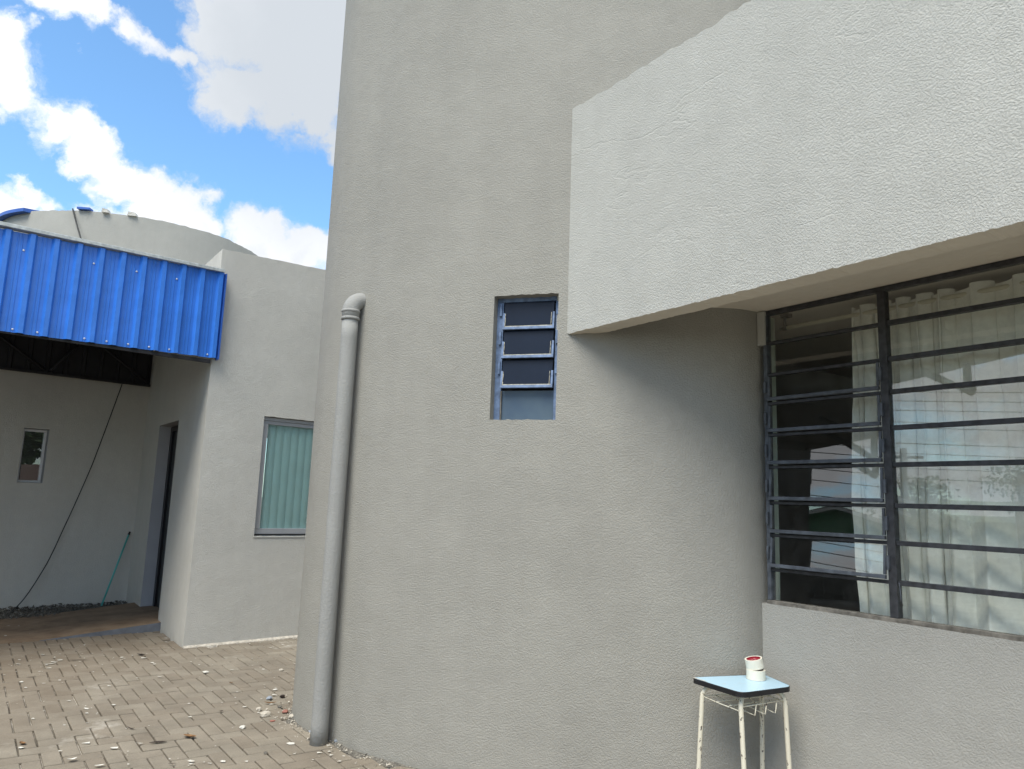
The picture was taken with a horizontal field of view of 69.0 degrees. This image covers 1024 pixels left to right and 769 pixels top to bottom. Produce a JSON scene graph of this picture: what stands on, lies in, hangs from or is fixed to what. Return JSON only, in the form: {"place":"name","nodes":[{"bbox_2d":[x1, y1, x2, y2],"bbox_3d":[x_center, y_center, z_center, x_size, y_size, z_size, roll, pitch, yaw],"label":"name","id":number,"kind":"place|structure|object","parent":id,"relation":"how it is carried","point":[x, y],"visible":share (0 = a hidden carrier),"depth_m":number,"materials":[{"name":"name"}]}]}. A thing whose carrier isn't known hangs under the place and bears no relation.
{"place":"outdoors","nodes":[
{"label":"outdoors","id":0,"kind":"place"},
{"bbox_2d":[0,0,345,493],"label":"sky","id":1,"kind":"structure","parent":0,"point":[216,117],"materials":[{"name":"blue"}]},
{"bbox_2d":[0,631,412,768],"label":"pavement","id":2,"kind":"structure","parent":0,"point":[150,706],"depth_m":5.20,"materials":[{"name":"beige brick"}]},
{"bbox_2d":[0,600,126,618],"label":"rubble","id":3,"kind":"object","parent":2,"relation":"on","point":[23,612],"visible":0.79,"depth_m":8.93,"materials":[{"name":"grey gravel"}]},
{"bbox_2d":[100,531,130,605],"bbox_3d":[-5.104,2.364,9.599,0.031,0.918,0.368,0,-9,15],"label":"broom handle","id":4,"kind":"object","parent":3,"relation":"on","point":[119,558],"visible":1,"depth_m":9.59,"materials":[{"name":"green plastic"}]},
{"bbox_2d":[0,603,160,643],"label":"ramp","id":5,"kind":"structure","parent":2,"relation":"on","point":[132,618],"depth_m":8.04,"materials":[{"name":"brown concrete"}]},
{"bbox_2d":[0,208,267,610],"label":"building","id":6,"kind":"structure","parent":2,"relation":"on","point":[52,429],"depth_m":9.55,"materials":[{"name":"grey paint"}]},
{"bbox_2d":[17,429,46,482],"bbox_3d":[-6.017,0.893,9.326,0.268,0.662,0.050,10,-12,-41],"label":"small window","id":7,"kind":"structure","parent":6,"relation":"in","point":[30,430],"depth_m":9.35,"materials":[{"name":"white metal"}]},
{"bbox_2d":[72,208,81,238],"bbox_3d":[-5.852,-1.804,10.145,0.141,1.532,1.199,10,-12,-43],"label":"cable","id":8,"kind":"object","parent":6,"relation":"attached to","point":[76,223],"visible":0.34,"depth_m":10.54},
{"bbox_2d":[77,207,92,210],"bbox_3d":[-6.111,-2.507,10.667,0.183,0.030,0.099,3,-9,-7],"label":"blue chip","id":9,"kind":"object","parent":6,"relation":"on","point":[84,208],"visible":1,"depth_m":10.63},
{"bbox_2d":[101,208,110,213],"bbox_3d":[-5.821,-2.487,10.696,0.090,0.060,0.100,2,-9,0],"label":"mortar lump","id":10,"kind":"object","parent":6,"relation":"on","point":[104,210],"visible":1,"depth_m":10.66,"materials":[{"name":"white concrete"}]},
{"bbox_2d":[127,211,137,216],"bbox_3d":[-5.487,-2.460,10.795,0.120,0.060,0.100,2,-9,0],"label":"mortar lump","id":11,"kind":"object","parent":6,"relation":"on","point":[133,214],"visible":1,"depth_m":10.76,"materials":[{"name":"white concrete"}]},
{"bbox_2d":[4,635,363,768],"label":"paint flakes","id":12,"kind":"object","parent":2,"relation":"on","point":[289,743],"visible":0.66,"depth_m":5.09,"materials":[{"name":"white paint"}]},
{"bbox_2d":[183,635,297,647],"bbox_3d":[-2.039,2.734,8.150,3.002,0.040,0.039,10,-12,-41],"label":"mortar strip","id":13,"kind":"object","parent":2,"relation":"on","point":[210,645],"visible":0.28,"depth_m":7.53,"materials":[{"name":"beige concrete"}]},
{"bbox_2d":[260,711,270,716],"bbox_3d":[-1.682,2.248,5.087,0.075,0.038,0.062,11,-13,-44],"label":"stone","id":14,"kind":"object","parent":2,"relation":"on","point":[265,714],"visible":1,"depth_m":5.07,"materials":[{"name":"stone"}]},
{"bbox_2d":[266,690,410,767],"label":"mortar crumbs","id":15,"kind":"object","parent":2,"relation":"on","point":[327,741],"visible":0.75,"depth_m":4.62,"materials":[{"name":"concrete"}]},
{"bbox_2d":[286,708,417,768],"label":"cement fillet","id":16,"kind":"object","parent":2,"relation":"on","point":[354,753],"visible":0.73,"depth_m":4.40,"materials":[{"name":"grey concrete"}]},
{"bbox_2d":[292,0,1023,768],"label":"building","id":17,"kind":"structure","parent":2,"relation":"on","point":[584,256],"depth_m":4.08,"materials":[{"name":"grey paint"}]},
{"bbox_2d":[309,293,365,746],"bbox_3d":[-1.073,0.805,4.829,0.124,2.882,0.271,-7,-12,44],"label":"drainpipe","id":18,"kind":"object","parent":17,"relation":"attached to","point":[353,305],"visible":0.98,"depth_m":4.72,"materials":[{"name":"grey plastic"}]},
{"bbox_2d":[493,296,557,419],"bbox_3d":[0.098,-0.152,4.436,0.405,0.770,0.104,-1,-9,16],"label":"louvre window","id":19,"kind":"structure","parent":17,"relation":"in","point":[527,334],"depth_m":4.42,"materials":[{"name":"grey metal"}]},
{"bbox_2d":[763,256,1023,641],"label":"long window","id":20,"kind":"structure","parent":17,"relation":"in","point":[885,405],"depth_m":3.54,"materials":[{"name":"grey paint"}]},
{"bbox_2d":[779,281,1023,330],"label":"curtain rod","id":21,"kind":"object","parent":17,"relation":"attached to","point":[785,327],"visible":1,"depth_m":3.79,"materials":[{"name":"grey metal"}]},
{"bbox_2d":[851,288,967,626],"bbox_3d":[1.880,0.567,3.566,0.081,2.022,0.516,8,-11,-35],"label":"curtain","id":22,"kind":"object","parent":21,"relation":"hanging from","point":[925,485],"visible":0.56,"depth_m":3.56,"materials":[{"name":"beige fabric"}]},
{"bbox_2d":[945,273,1023,634],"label":"curtain","id":23,"kind":"object","parent":21,"relation":"hanging from","point":[991,485],"visible":0.77,"depth_m":3.29,"materials":[{"name":"beige fabric"}]},
{"bbox_2d":[693,675,791,768],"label":"corner table","id":24,"kind":"object","parent":2,"relation":"on","point":[742,687],"visible":0.98,"depth_m":3.59,"materials":[{"name":"white metal"}]},
{"bbox_2d":[746,669,765,680],"bbox_3d":[1.218,1.447,3.722,0.092,0.046,0.092,2,-9,0],"label":"tape roll","id":25,"kind":"object","parent":24,"relation":"on","point":[756,675],"visible":0.88,"depth_m":3.69,"materials":[{"name":"white plastic"}]},
{"bbox_2d":[745,656,763,669],"bbox_3d":[1.213,1.395,3.733,0.093,0.063,0.088,2,-9,0],"label":"tape roll","id":26,"kind":"object","parent":25,"relation":"on","point":[753,662],"visible":1,"depth_m":3.70,"materials":[{"name":"white plastic"}]},
{"bbox_2d":[126,249,325,647],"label":"annex building","id":27,"kind":"structure","parent":0,"point":[211,561],"depth_m":7.90,"materials":[{"name":"grey paint"}]},
{"bbox_2d":[0,221,226,386],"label":"metal canopy","id":28,"kind":"object","parent":27,"relation":"attached to","point":[74,307],"visible":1,"depth_m":7.12,"materials":[{"name":"metal"}]},
{"bbox_2d":[11,384,121,610],"bbox_3d":[-5.665,1.333,9.250,0.055,2.885,1.251,-6,-12,41],"label":"cable","id":29,"kind":"object","parent":28,"relation":"hanging from","point":[74,504],"visible":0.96,"depth_m":9.40,"materials":[{"name":"black rubber"}]},
{"bbox_2d":[156,431,177,606],"bbox_3d":[-4.003,1.569,8.875,0.060,2.170,1.045,8,-11,-35],"label":"door","id":30,"kind":"structure","parent":27,"relation":"in","point":[175,434],"depth_m":9.10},
{"bbox_2d":[253,417,313,537],"bbox_3d":[-2.190,1.059,8.317,1.360,1.269,0.106,10,-12,-41],"label":"annex window","id":31,"kind":"structure","parent":27,"relation":"in","point":[267,420],"depth_m":7.97,"materials":[{"name":"metal"}]},
{"bbox_2d":[260,425,312,527],"bbox_3d":[-2.232,1.035,8.370,1.240,1.170,0.075,10,-12,-41],"label":"vertical blind","id":32,"kind":"object","parent":27,"relation":"attached to","point":[286,478],"visible":0.42,"depth_m":8.13,"materials":[{"name":"green fabric"}]}
]}

